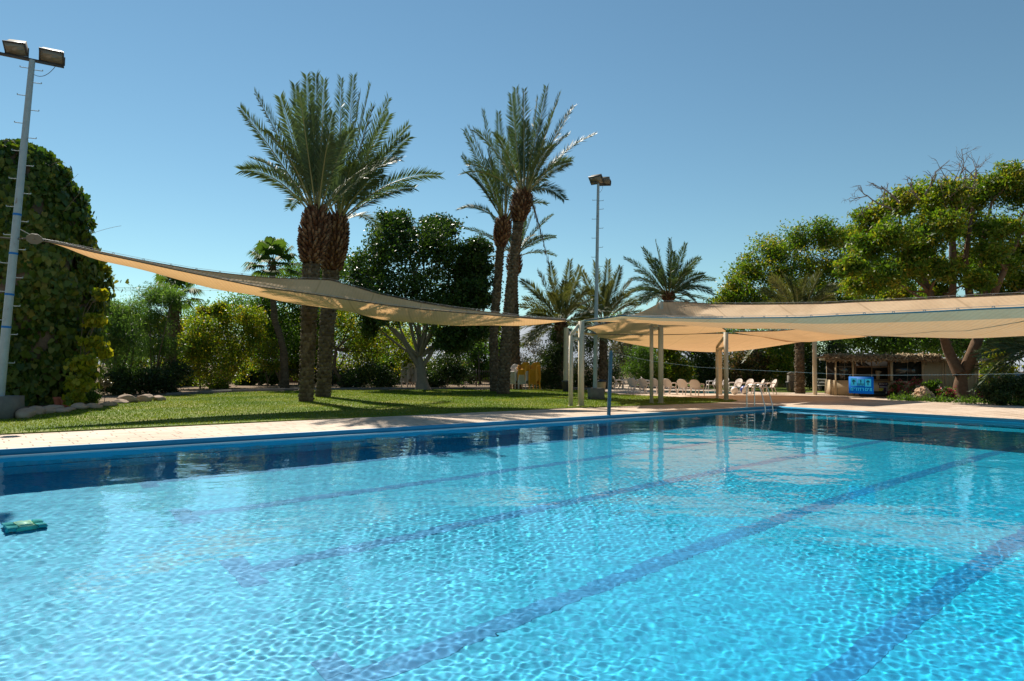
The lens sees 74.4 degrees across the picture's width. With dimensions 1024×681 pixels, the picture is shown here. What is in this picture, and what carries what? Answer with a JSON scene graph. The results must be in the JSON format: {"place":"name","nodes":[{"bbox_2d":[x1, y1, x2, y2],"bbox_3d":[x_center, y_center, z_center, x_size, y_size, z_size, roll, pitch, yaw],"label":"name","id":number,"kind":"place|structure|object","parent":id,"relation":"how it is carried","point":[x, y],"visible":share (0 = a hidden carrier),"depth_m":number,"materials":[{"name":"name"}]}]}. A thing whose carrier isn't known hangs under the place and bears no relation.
{"place":"outdoors","nodes":[
{"label":"outdoors","id":0,"kind":"place"},
{"bbox_2d":[24,378,614,407],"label":"bed soil","id":1,"kind":"structure","parent":0,"point":[110,398],"depth_m":43.72,"materials":[{"name":"soil"}]},
{"bbox_2d":[0,138,128,405],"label":"ivy mound","id":2,"kind":"object","parent":1,"relation":"on","point":[55,285],"visible":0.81,"depth_m":23.84,"materials":[{"name":"green plant"}]},
{"bbox_2d":[61,287,113,405],"bbox_3d":[-14.553,0.165,23.513,1.349,4.281,2.750,1,-2,-14],"label":"yellow vine","id":3,"kind":"object","parent":1,"relation":"on","point":[82,366],"visible":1,"depth_m":22.89,"materials":[{"name":"green plant"}]},
{"bbox_2d":[85,387,101,402],"bbox_3d":[-15.256,1.945,24.382,0.790,0.781,0.824,0,-2,0],"label":"leafy plant","id":4,"kind":"object","parent":1,"relation":"on","point":[92,396],"visible":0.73,"depth_m":24.30,"materials":[{"name":"green plant"}]},
{"bbox_2d":[96,377,113,400],"bbox_3d":[-16.275,1.913,26.912,0.715,1.026,0.446,0,-2,0],"label":"weed","id":5,"kind":"object","parent":1,"relation":"on","point":[105,382],"visible":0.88,"depth_m":26.92,"materials":[{"name":"green plant"}]},
{"bbox_2d":[98,295,153,379],"bbox_3d":[-19.502,0.127,33.230,3.655,5.038,3.349,0,-2,0],"label":"feathery tree","id":6,"kind":"object","parent":1,"relation":"on","point":[126,336],"visible":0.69,"depth_m":33.03,"materials":[{"name":"green plant"}]},
{"bbox_2d":[99,307,152,371],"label":"garden tree","id":7,"kind":"object","parent":1,"relation":"on","point":[140,361],"visible":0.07,"depth_m":43.53,"materials":[{"name":"green plant"}]},
{"bbox_2d":[95,357,197,395],"bbox_3d":[-18.483,1.931,34.062,2.409,2.410,6.075,0,-2,17],"label":"dark bush","id":8,"kind":"object","parent":1,"relation":"on","point":[153,380],"visible":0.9,"depth_m":33.78,"materials":[{"name":"green plant"}]},
{"bbox_2d":[110,280,192,369],"bbox_3d":[-18.991,-0.302,36.013,4.640,6.122,3.535,0,-2,0],"label":"feathery tree","id":9,"kind":"object","parent":1,"relation":"on","point":[163,296],"visible":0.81,"depth_m":35.77,"materials":[{"name":"green plant"}]},
{"bbox_2d":[104,298,246,375],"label":"garden tree","id":10,"kind":"object","parent":1,"relation":"on","point":[186,316],"visible":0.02,"depth_m":60.01,"materials":[{"name":"green plant"}]},
{"bbox_2d":[145,274,206,386],"bbox_3d":[-19.253,-0.727,38.460,3.651,7.160,3.584,0,-2,0],"label":"fan palm","id":11,"kind":"object","parent":1,"relation":"on","point":[161,278],"visible":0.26,"depth_m":38.35,"materials":[{"name":"green plant"}]},
{"bbox_2d":[153,307,207,385],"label":"garden tree","id":12,"kind":"object","parent":1,"relation":"on","point":[189,382],"visible":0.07,"depth_m":46.57,"materials":[{"name":"green plant"}]},
{"bbox_2d":[177,311,241,388],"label":"flowering shrub","id":13,"kind":"object","parent":1,"relation":"on","point":[198,348],"visible":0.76,"depth_m":41.50,"materials":[{"name":"green plant"}]},
{"bbox_2d":[186,299,273,386],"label":"flowering shrub","id":14,"kind":"object","parent":1,"relation":"on","point":[224,312],"visible":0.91,"depth_m":43.74,"materials":[{"name":"green plant"}]},
{"bbox_2d":[184,290,280,365],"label":"garden tree","id":15,"kind":"object","parent":1,"relation":"on","point":[237,303],"visible":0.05,"depth_m":63.35,"materials":[{"name":"green plant"}]},
{"bbox_2d":[233,334,291,384],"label":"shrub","id":16,"kind":"object","parent":1,"relation":"on","point":[253,379],"visible":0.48,"depth_m":49.42,"materials":[{"name":"green plant"}]},
{"bbox_2d":[248,338,279,386],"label":"thin shrub","id":17,"kind":"object","parent":1,"relation":"on","point":[265,364],"visible":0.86,"depth_m":45.85,"materials":[{"name":"green plant"}]},
{"bbox_2d":[240,236,302,387],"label":"fan palm","id":18,"kind":"object","parent":1,"relation":"on","point":[267,247],"visible":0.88,"depth_m":43.33,"materials":[{"name":"green plant"}]},
{"bbox_2d":[239,259,341,385],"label":"garden tree","id":19,"kind":"object","parent":1,"relation":"on","point":[292,338],"visible":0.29,"depth_m":47.60,"materials":[{"name":"green plant"}]},
{"bbox_2d":[270,305,319,384],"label":"garden tree","id":20,"kind":"object","parent":1,"relation":"on","point":[294,370],"visible":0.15,"depth_m":51.34,"materials":[{"name":"green plant"}]},
{"bbox_2d":[105,367,489,385],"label":"picket fence","id":21,"kind":"object","parent":1,"relation":"on","point":[476,384],"visible":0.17,"depth_m":50.89,"materials":[{"name":"metal"}]},
{"bbox_2d":[314,362,349,384],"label":"garden tree","id":22,"kind":"object","parent":1,"relation":"on","point":[335,380],"visible":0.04,"depth_m":53.27,"materials":[{"name":"green plant"}]},
{"bbox_2d":[318,260,399,369],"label":"garden tree","id":23,"kind":"object","parent":1,"relation":"on","point":[344,267],"visible":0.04,"depth_m":56.15,"materials":[{"name":"green plant"}]},
{"bbox_2d":[298,309,435,386],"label":"shade tree","id":24,"kind":"object","parent":1,"relation":"on","point":[404,356],"visible":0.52,"depth_m":44.99,"materials":[{"name":"green plant"}]},
{"bbox_2d":[336,353,405,387],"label":"dark bush","id":25,"kind":"object","parent":1,"relation":"on","point":[379,376],"visible":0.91,"depth_m":44.51,"materials":[{"name":"green plant"}]},
{"bbox_2d":[332,312,421,372],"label":"garden tree","id":26,"kind":"object","parent":1,"relation":"on","point":[346,361],"visible":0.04,"depth_m":61.68,"materials":[{"name":"green plant"}]},
{"bbox_2d":[374,354,462,383],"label":"shrub","id":27,"kind":"object","parent":1,"relation":"on","point":[391,362],"visible":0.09,"depth_m":55.44,"materials":[{"name":"green plant"}]},
{"bbox_2d":[338,206,503,389],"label":"ficus tree","id":28,"kind":"object","parent":1,"relation":"on","point":[469,272],"visible":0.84,"depth_m":42.01,"materials":[{"name":"green plant"}]},
{"bbox_2d":[386,322,464,370],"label":"garden tree","id":29,"kind":"object","parent":1,"relation":"on","point":[432,358],"visible":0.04,"depth_m":65.50,"materials":[{"name":"green plant"}]},
{"bbox_2d":[426,345,478,387],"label":"dark bush","id":30,"kind":"object","parent":1,"relation":"on","point":[452,371],"visible":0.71,"depth_m":44.55,"materials":[{"name":"green plant"}]},
{"bbox_2d":[460,337,522,383],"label":"garden tree","id":31,"kind":"object","parent":1,"relation":"on","point":[484,365],"visible":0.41,"depth_m":57.46,"materials":[{"name":"green plant"}]},
{"bbox_2d":[520,335,546,363],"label":"pale tree","id":32,"kind":"object","parent":1,"relation":"on","point":[533,351],"visible":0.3,"depth_m":57.88,"materials":[{"name":"grey plant"}]},
{"bbox_2d":[568,335,627,387],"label":"dark bush","id":33,"kind":"object","parent":1,"relation":"on","point":[588,371],"visible":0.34,"depth_m":49.48,"materials":[{"name":"green plant"}]},
{"bbox_2d":[567,257,654,387],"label":"date palm","id":34,"kind":"object","parent":1,"relation":"on","point":[605,297],"visible":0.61,"depth_m":48.75,"materials":[{"name":"green plant"}]},
{"bbox_2d":[0,389,736,434],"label":"lawn","id":35,"kind":"structure","parent":0,"point":[193,424],"depth_m":21.50,"materials":[{"name":"plant"}]},
{"bbox_2d":[15,408,35,418],"bbox_3d":[-13.069,1.973,18.085,0.372,0.335,0.532,0,-2,0],"label":"rock","id":36,"kind":"object","parent":35,"relation":"on","point":[24,413],"visible":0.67,"depth_m":17.99,"materials":[{"name":"stone"}]},
{"bbox_2d":[0,39,64,418],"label":"floodlight mast","id":37,"kind":"object","parent":35,"relation":"on","point":[10,405],"visible":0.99,"depth_m":18.03,"materials":[{"name":"metal"}]},
{"bbox_2d":[0,234,41,243],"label":"anchor","id":38,"kind":"object","parent":37,"relation":"attached to","point":[33,238],"visible":1,"depth_m":17.77,"materials":[{"name":"metal"}]},
{"bbox_2d":[29,406,45,414],"bbox_3d":[-13.653,2.019,19.362,0.467,0.311,0.517,0,-2,0],"label":"rock","id":39,"kind":"object","parent":35,"relation":"on","point":[40,410],"visible":0.48,"depth_m":19.26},
{"bbox_2d":[116,394,139,401],"bbox_3d":[-14.614,2.239,25.706,0.848,0.383,0.561,0,-2,0],"label":"rock","id":40,"kind":"object","parent":35,"relation":"on","point":[129,398],"visible":0.6,"depth_m":25.52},
{"bbox_2d":[136,394,154,401],"bbox_3d":[-14.387,2.293,26.445,0.588,0.398,0.520,0,-2,0],"label":"rock","id":41,"kind":"object","parent":35,"relation":"on","point":[146,397],"visible":0.74,"depth_m":26.23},
{"bbox_2d":[234,70,403,401],"bbox_3d":[-7.980,-4.588,28.359,7.365,14.264,6.259,0,-2,0],"label":"date palm","id":42,"kind":"object","parent":35,"relation":"on","point":[312,163],"visible":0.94,"depth_m":27.40,"materials":[{"name":"green plant"}]},
{"bbox_2d":[260,73,445,396],"bbox_3d":[-8.025,-5.258,31.801,7.593,15.872,6.912,2,-3,-39],"label":"date palm","id":43,"kind":"object","parent":35,"relation":"on","point":[332,265],"visible":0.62,"depth_m":31.64,"materials":[{"name":"green plant"}]},
{"bbox_2d":[166,387,587,395],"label":"lawn kerb","id":44,"kind":"structure","parent":35,"relation":"on","point":[255,390],"depth_m":41.36,"materials":[{"name":"concrete"}]},
{"bbox_2d":[456,109,549,391],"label":"date palm","id":45,"kind":"object","parent":35,"relation":"on","point":[502,230],"visible":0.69,"depth_m":40.30,"materials":[{"name":"green plant"}]},
{"bbox_2d":[465,206,556,388],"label":"date palm","id":46,"kind":"object","parent":35,"relation":"on","point":[515,354],"visible":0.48,"depth_m":45.61,"materials":[{"name":"green plant"}]},
{"bbox_2d":[459,84,596,393],"bbox_3d":[0.352,-5.839,36.922,7.123,17.568,6.773,2,-3,-32],"label":"date palm","id":47,"kind":"object","parent":35,"relation":"on","point":[521,205],"visible":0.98,"depth_m":36.88,"materials":[{"name":"green plant"}]},
{"bbox_2d":[563,327,568,380],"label":"pillar","id":48,"kind":"structure","parent":35,"relation":"on","point":[565,362],"depth_m":42.88,"materials":[{"name":"beige paint"}]},
{"bbox_2d":[569,321,583,405],"bbox_3d":[2.474,0.894,25.874,0.648,3.280,0.285,1,-2,-8],"label":"sail frame","id":49,"kind":"object","parent":35,"relation":"on","point":[579,327],"visible":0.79,"depth_m":25.80,"materials":[{"name":"beige paint"}]},
{"bbox_2d":[20,229,578,325],"bbox_3d":[-6.475,-1.709,24.238,17.776,2.078,4.990,2,-3,-27],"label":"shade sail","id":50,"kind":"object","parent":49,"relation":"attached to","point":[325,293],"visible":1,"depth_m":24.33,"materials":[{"name":"fabric"}]},
{"bbox_2d":[588,174,610,399],"bbox_3d":[4.107,-2.508,31.639,1.150,10.558,1.011,0,-2,0],"label":"floodlight mast","id":51,"kind":"object","parent":35,"relation":"on","point":[595,392],"visible":0.94,"depth_m":31.51,"materials":[{"name":"metal"}]},
{"bbox_2d":[649,302,662,402],"bbox_3d":[6.110,0.517,28.533,0.624,4.300,0.255,1,-2,-8],"label":"sail frame","id":52,"kind":"object","parent":35,"relation":"on","point":[659,328],"visible":0.77,"depth_m":28.46,"materials":[{"name":"beige paint"}]},
{"bbox_2d":[583,292,1023,337],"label":"shade sail","id":53,"kind":"object","parent":52,"relation":"attached to","point":[984,316],"visible":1,"depth_m":20.87,"materials":[{"name":"fabric"}]},
{"bbox_2d":[715,332,728,399],"bbox_3d":[10.142,1.263,32.675,0.270,3.200,2.800,0,-2,8],"label":"sail frame","id":54,"kind":"object","parent":35,"relation":"on","point":[724,338],"visible":0.82,"depth_m":31.38,"materials":[{"name":"beige paint"}]},
{"bbox_2d":[585,322,725,334],"bbox_3d":[6.032,-0.611,30.427,7.814,0.615,2.859,1,-2,-24],"label":"shade sail","id":55,"kind":"object","parent":54,"relation":"attached to","point":[621,328],"visible":0.73,"depth_m":30.34,"materials":[{"name":"fabric"}]},
{"bbox_2d":[576,331,798,351],"bbox_3d":[9.205,0.090,35.210,6.139,0.766,17.938,-2,-3,44],"label":"shade sail","id":56,"kind":"object","parent":54,"relation":"attached to","point":[704,342],"visible":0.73,"depth_m":35.01,"materials":[{"name":"fabric"}]},
{"bbox_2d":[733,329,868,341],"bbox_3d":[14.585,-0.272,33.405,4.360,0.396,8.558,-1,-3,38],"label":"shade sail","id":57,"kind":"object","parent":54,"relation":"attached to","point":[791,335],"visible":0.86,"depth_m":33.33,"materials":[{"name":"fabric"}]},
{"bbox_2d":[0,409,1023,680],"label":"water","id":58,"kind":"structure","parent":0,"point":[776,545],"depth_m":5.79,"materials":[{"name":"liquid"}]},
{"bbox_2d":[0,384,1023,448],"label":"paved deck","id":59,"kind":"structure","parent":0,"point":[821,400],"depth_m":21.05,"materials":[{"name":"stone"}]},
{"bbox_2d":[0,406,1023,454],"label":"pool edge","id":60,"kind":"object","parent":59,"relation":"on","point":[30,450],"visible":0.89,"depth_m":16.51,"materials":[{"name":"tile"}]},
{"bbox_2d":[521,326,577,389],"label":"conifer bush","id":61,"kind":"object","parent":59,"relation":"on","point":[549,363],"visible":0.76,"depth_m":45.52,"materials":[{"name":"green plant"}]},
{"bbox_2d":[518,259,613,388],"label":"date palm","id":62,"kind":"object","parent":59,"relation":"on","point":[558,294],"visible":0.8,"depth_m":45.66,"materials":[{"name":"green plant"}]},
{"bbox_2d":[607,351,612,414],"bbox_3d":[3.115,1.347,21.485,0.184,2.046,0.120,0,-2,0],"label":"rope post","id":63,"kind":"object","parent":59,"relation":"on","point":[609,383],"visible":1,"depth_m":21.44,"materials":[{"name":"metal"}]},
{"bbox_2d":[614,353,1023,374],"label":"pool rope","id":64,"kind":"object","parent":63,"relation":"attached to","point":[823,373],"visible":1,"depth_m":16.55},
{"bbox_2d":[849,376,873,393],"bbox_3d":[8.009,1.005,15.491,0.017,0.427,0.551,2,-3,-39],"label":"sign","id":65,"kind":"object","parent":64,"relation":"hanging from","point":[861,385],"visible":1,"depth_m":15.47,"materials":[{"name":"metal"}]},
{"bbox_2d":[607,340,643,385],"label":"olive shrub","id":66,"kind":"object","parent":59,"relation":"on","point":[614,346],"visible":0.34,"depth_m":54.73,"materials":[{"name":"green plant"}]},
{"bbox_2d":[627,378,640,392],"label":"plastic chair","id":67,"kind":"object","parent":59,"relation":"on","point":[632,382],"visible":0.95,"depth_m":40.69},
{"bbox_2d":[617,344,668,387],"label":"hedge shrub","id":68,"kind":"object","parent":59,"relation":"on","point":[641,351],"visible":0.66,"depth_m":51.67,"materials":[{"name":"green plant"}]},
{"bbox_2d":[638,378,649,393],"bbox_3d":[7.908,2.695,40.172,0.741,0.903,0.664,3,-3,-43],"label":"plastic chair","id":69,"kind":"object","parent":59,"relation":"on","point":[642,382],"visible":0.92,"depth_m":39.98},
{"bbox_2d":[663,379,676,393],"bbox_3d":[9.109,2.662,39.082,0.741,0.903,0.664,2,-3,-41],"label":"plastic chair","id":70,"kind":"object","parent":59,"relation":"on","point":[667,383],"visible":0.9,"depth_m":38.95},
{"bbox_2d":[677,379,691,394],"bbox_3d":[9.661,2.621,37.929,0.664,0.903,0.741,-2,-3,43],"label":"plastic chair","id":71,"kind":"object","parent":59,"relation":"on","point":[682,384],"visible":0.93,"depth_m":37.76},
{"bbox_2d":[689,379,704,395],"bbox_3d":[10.164,2.593,37.100,0.664,0.903,0.741,-2,-3,43],"label":"plastic chair","id":72,"kind":"object","parent":59,"relation":"on","point":[695,384],"visible":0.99,"depth_m":36.93,"materials":[{"name":"plastic"}]},
{"bbox_2d":[608,311,825,365],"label":"garden tree","id":73,"kind":"object","parent":59,"relation":"on","point":[730,330],"visible":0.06,"depth_m":65.45,"materials":[{"name":"green plant"}]},
{"bbox_2d":[718,350,721,394],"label":"pillar","id":74,"kind":"structure","parent":59,"relation":"on","point":[720,371],"depth_m":38.74,"materials":[{"name":"beige paint"}]},
{"bbox_2d":[746,384,772,410],"bbox_3d":[9.770,2.720,26.578,0.648,2.004,0.915,2,-3,-39],"label":"pool ladder","id":75,"kind":"object","parent":59,"relation":"on","point":[761,394],"visible":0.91,"depth_m":26.62,"materials":[{"name":"metal"}]},
{"bbox_2d":[742,268,853,393],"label":"date palm","id":76,"kind":"object","parent":59,"relation":"on","point":[797,294],"visible":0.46,"depth_m":41.67,"materials":[{"name":"green plant"}]},
{"bbox_2d":[812,341,816,394],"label":"pillar","id":77,"kind":"structure","parent":59,"relation":"on","point":[814,358],"depth_m":39.55,"materials":[{"name":"metal"}]},
{"bbox_2d":[817,351,988,397],"bbox_3d":[22.380,1.948,39.365,8.313,2.550,4.545,0,-2,16],"label":"thatched hut","id":78,"kind":"object","parent":59,"relation":"on","point":[906,368],"visible":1,"depth_m":38.23,"materials":[{"name":"brown wood"}]},
{"bbox_2d":[837,361,851,379],"bbox_3d":[19.214,1.734,39.049,0.805,1.142,0.030,0,-2,16],"label":"window","id":79,"kind":"structure","parent":78,"relation":"in","point":[844,368],"depth_m":39.05,"materials":[{"name":"black glass"}]},
{"bbox_2d":[854,361,889,380],"bbox_3d":[20.604,1.705,38.652,1.835,1.192,0.130,0,-2,16],"label":"window frame","id":80,"kind":"structure","parent":78,"relation":"in","point":[888,364],"depth_m":38.50,"materials":[{"name":"brown wood"}]},
{"bbox_2d":[893,361,920,380],"bbox_3d":[22.338,1.724,38.155,1.395,1.142,0.030,0,-2,16],"label":"window","id":81,"kind":"structure","parent":78,"relation":"in","point":[905,371],"depth_m":38.17,"materials":[{"name":"black glass"}]},
{"bbox_2d":[825,280,1023,371],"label":"garden tree","id":82,"kind":"object","parent":59,"relation":"on","point":[890,344],"visible":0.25,"depth_m":54.85,"materials":[{"name":"green plant"}]},
{"bbox_2d":[876,396,983,401],"bbox_3d":[34.956,3.634,47.796,14.857,0.001,40.323,-2,-3,43],"label":"flower bed","id":83,"kind":"object","parent":59,"relation":"on","point":[899,396],"visible":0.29,"depth_m":37.53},
{"bbox_2d":[886,379,907,395],"bbox_3d":[21.627,2.722,37.901,1.160,1.168,0.808,0,-2,0],"label":"flowering bush","id":84,"kind":"object","parent":83,"relation":"on","point":[899,387],"visible":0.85,"depth_m":37.88,"materials":[{"name":"green plant"}]},
{"bbox_2d":[901,376,922,395],"bbox_3d":[21.992,2.605,36.943,1.266,1.308,0.766,0,-2,0],"label":"flowering bush","id":85,"kind":"object","parent":83,"relation":"on","point":[915,381],"visible":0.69,"depth_m":36.91,"materials":[{"name":"green plant"}]},
{"bbox_2d":[911,386,934,400],"bbox_3d":[20.441,2.674,33.526,1.110,0.831,0.784,0,-2,0],"label":"boulder","id":86,"kind":"object","parent":83,"relation":"on","point":[923,390],"visible":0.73,"depth_m":33.32,"materials":[{"name":"stone"}]},
{"bbox_2d":[827,146,1023,398],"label":"spreading tree","id":87,"kind":"object","parent":83,"relation":"on","point":[949,207],"visible":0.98,"depth_m":34.76,"materials":[{"name":"green plant"}]},
{"bbox_2d":[921,379,942,395],"bbox_3d":[22.064,2.536,35.449,1.046,1.083,0.852,0,-2,12],"label":"leafy plant","id":88,"kind":"object","parent":83,"relation":"on","point":[930,385],"visible":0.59,"depth_m":35.33,"materials":[{"name":"green plant"}]},
{"bbox_2d":[933,385,957,398],"bbox_3d":[22.466,2.769,34.906,1.266,0.932,0.789,0,-2,0],"label":"flowering bush","id":89,"kind":"object","parent":83,"relation":"on","point":[947,390],"visible":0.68,"depth_m":34.82,"materials":[{"name":"green plant"}]},
{"bbox_2d":[887,389,1023,405],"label":"ground cover","id":90,"kind":"object","parent":83,"relation":"on","point":[970,400],"visible":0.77,"depth_m":31.97,"materials":[{"name":"green plant"}]},
{"bbox_2d":[967,336,1023,400],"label":"date palm","id":91,"kind":"object","parent":83,"relation":"on","point":[1013,350],"visible":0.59,"depth_m":33.04,"materials":[{"name":"green plant"}]},
{"bbox_2d":[978,348,1022,385],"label":"yellow shrub","id":92,"kind":"object","parent":83,"relation":"on","point":[1012,370],"visible":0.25,"depth_m":41.79,"materials":[{"name":"green plant"}]},
{"bbox_2d":[0,0,1023,353],"label":"sky","id":93,"kind":"structure","parent":0,"point":[716,123],"materials":[{"name":"blue"}]},
{"bbox_2d":[96,364,979,384],"bbox_3d":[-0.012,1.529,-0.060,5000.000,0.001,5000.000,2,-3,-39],"label":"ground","id":94,"kind":"structure","parent":0,"point":[427,368],"depth_m":132.08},
{"bbox_2d":[976,364,1023,405],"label":"dark bush","id":95,"kind":"object","parent":94,"relation":"on","point":[1006,389],"visible":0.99,"depth_m":29.63,"materials":[{"name":"green plant"}]},
{"bbox_2d":[97,325,1023,371],"bbox_3d":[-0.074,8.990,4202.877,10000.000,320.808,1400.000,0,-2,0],"label":"hills","id":96,"kind":"structure","parent":0,"point":[528,330],"depth_m":3791.87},
{"bbox_2d":[637,384,824,392],"bbox_3d":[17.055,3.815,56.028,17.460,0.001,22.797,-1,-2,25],"label":"lounge chairs","id":97,"kind":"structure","parent":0,"point":[781,389],"depth_m":48.97,"materials":[{"name":"plastic"}]},
{"bbox_2d":[619,237,717,367],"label":"date palm","id":98,"kind":"object","parent":97,"relation":"on","point":[678,285],"visible":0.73,"depth_m":53.75,"materials":[{"name":"green plant"}]},
{"bbox_2d":[653,349,697,387],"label":"hedge shrub","id":99,"kind":"object","parent":97,"relation":"on","point":[671,374],"visible":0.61,"depth_m":51.49,"materials":[{"name":"green plant"}]},
{"bbox_2d":[681,351,723,386],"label":"hedge shrub","id":100,"kind":"object","parent":97,"relation":"on","point":[706,362],"visible":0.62,"depth_m":53.51,"materials":[{"name":"green plant"}]},
{"bbox_2d":[636,350,817,385],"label":"dark bush","id":101,"kind":"object","parent":97,"relation":"on","point":[772,379],"visible":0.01,"depth_m":56.66,"materials":[{"name":"green plant"}]},
{"bbox_2d":[714,348,780,388],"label":"hedge shrub","id":102,"kind":"object","parent":97,"relation":"on","point":[751,364],"visible":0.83,"depth_m":51.45,"materials":[{"name":"green plant"}]},
{"bbox_2d":[703,214,874,387],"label":"yellow green tree","id":103,"kind":"object","parent":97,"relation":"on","point":[735,289],"visible":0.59,"depth_m":53.62,"materials":[{"name":"green plant"}]},
{"bbox_2d":[787,372,794,391],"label":"electric box","id":104,"kind":"object","parent":97,"relation":"on","point":[790,377],"visible":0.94,"depth_m":43.80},
{"bbox_2d":[758,341,824,386],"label":"hedge shrub","id":105,"kind":"object","parent":97,"relation":"on","point":[784,359],"visible":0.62,"depth_m":49.93,"materials":[{"name":"green plant"}]},
{"bbox_2d":[804,339,852,389],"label":"dark bush","id":106,"kind":"object","parent":97,"relation":"on","point":[841,347],"visible":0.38,"depth_m":50.01,"materials":[{"name":"green plant"}]},
{"bbox_2d":[783,409,1015,422],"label":"pool wall","id":107,"kind":"structure","parent":0,"point":[905,416],"depth_m":23.45,"materials":[{"name":"tile"}]},
{"bbox_2d":[0,408,773,456],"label":"pool lip","id":108,"kind":"object","parent":107,"relation":"attached to","point":[332,435],"visible":0.44,"depth_m":14.96,"materials":[{"name":"tile"}]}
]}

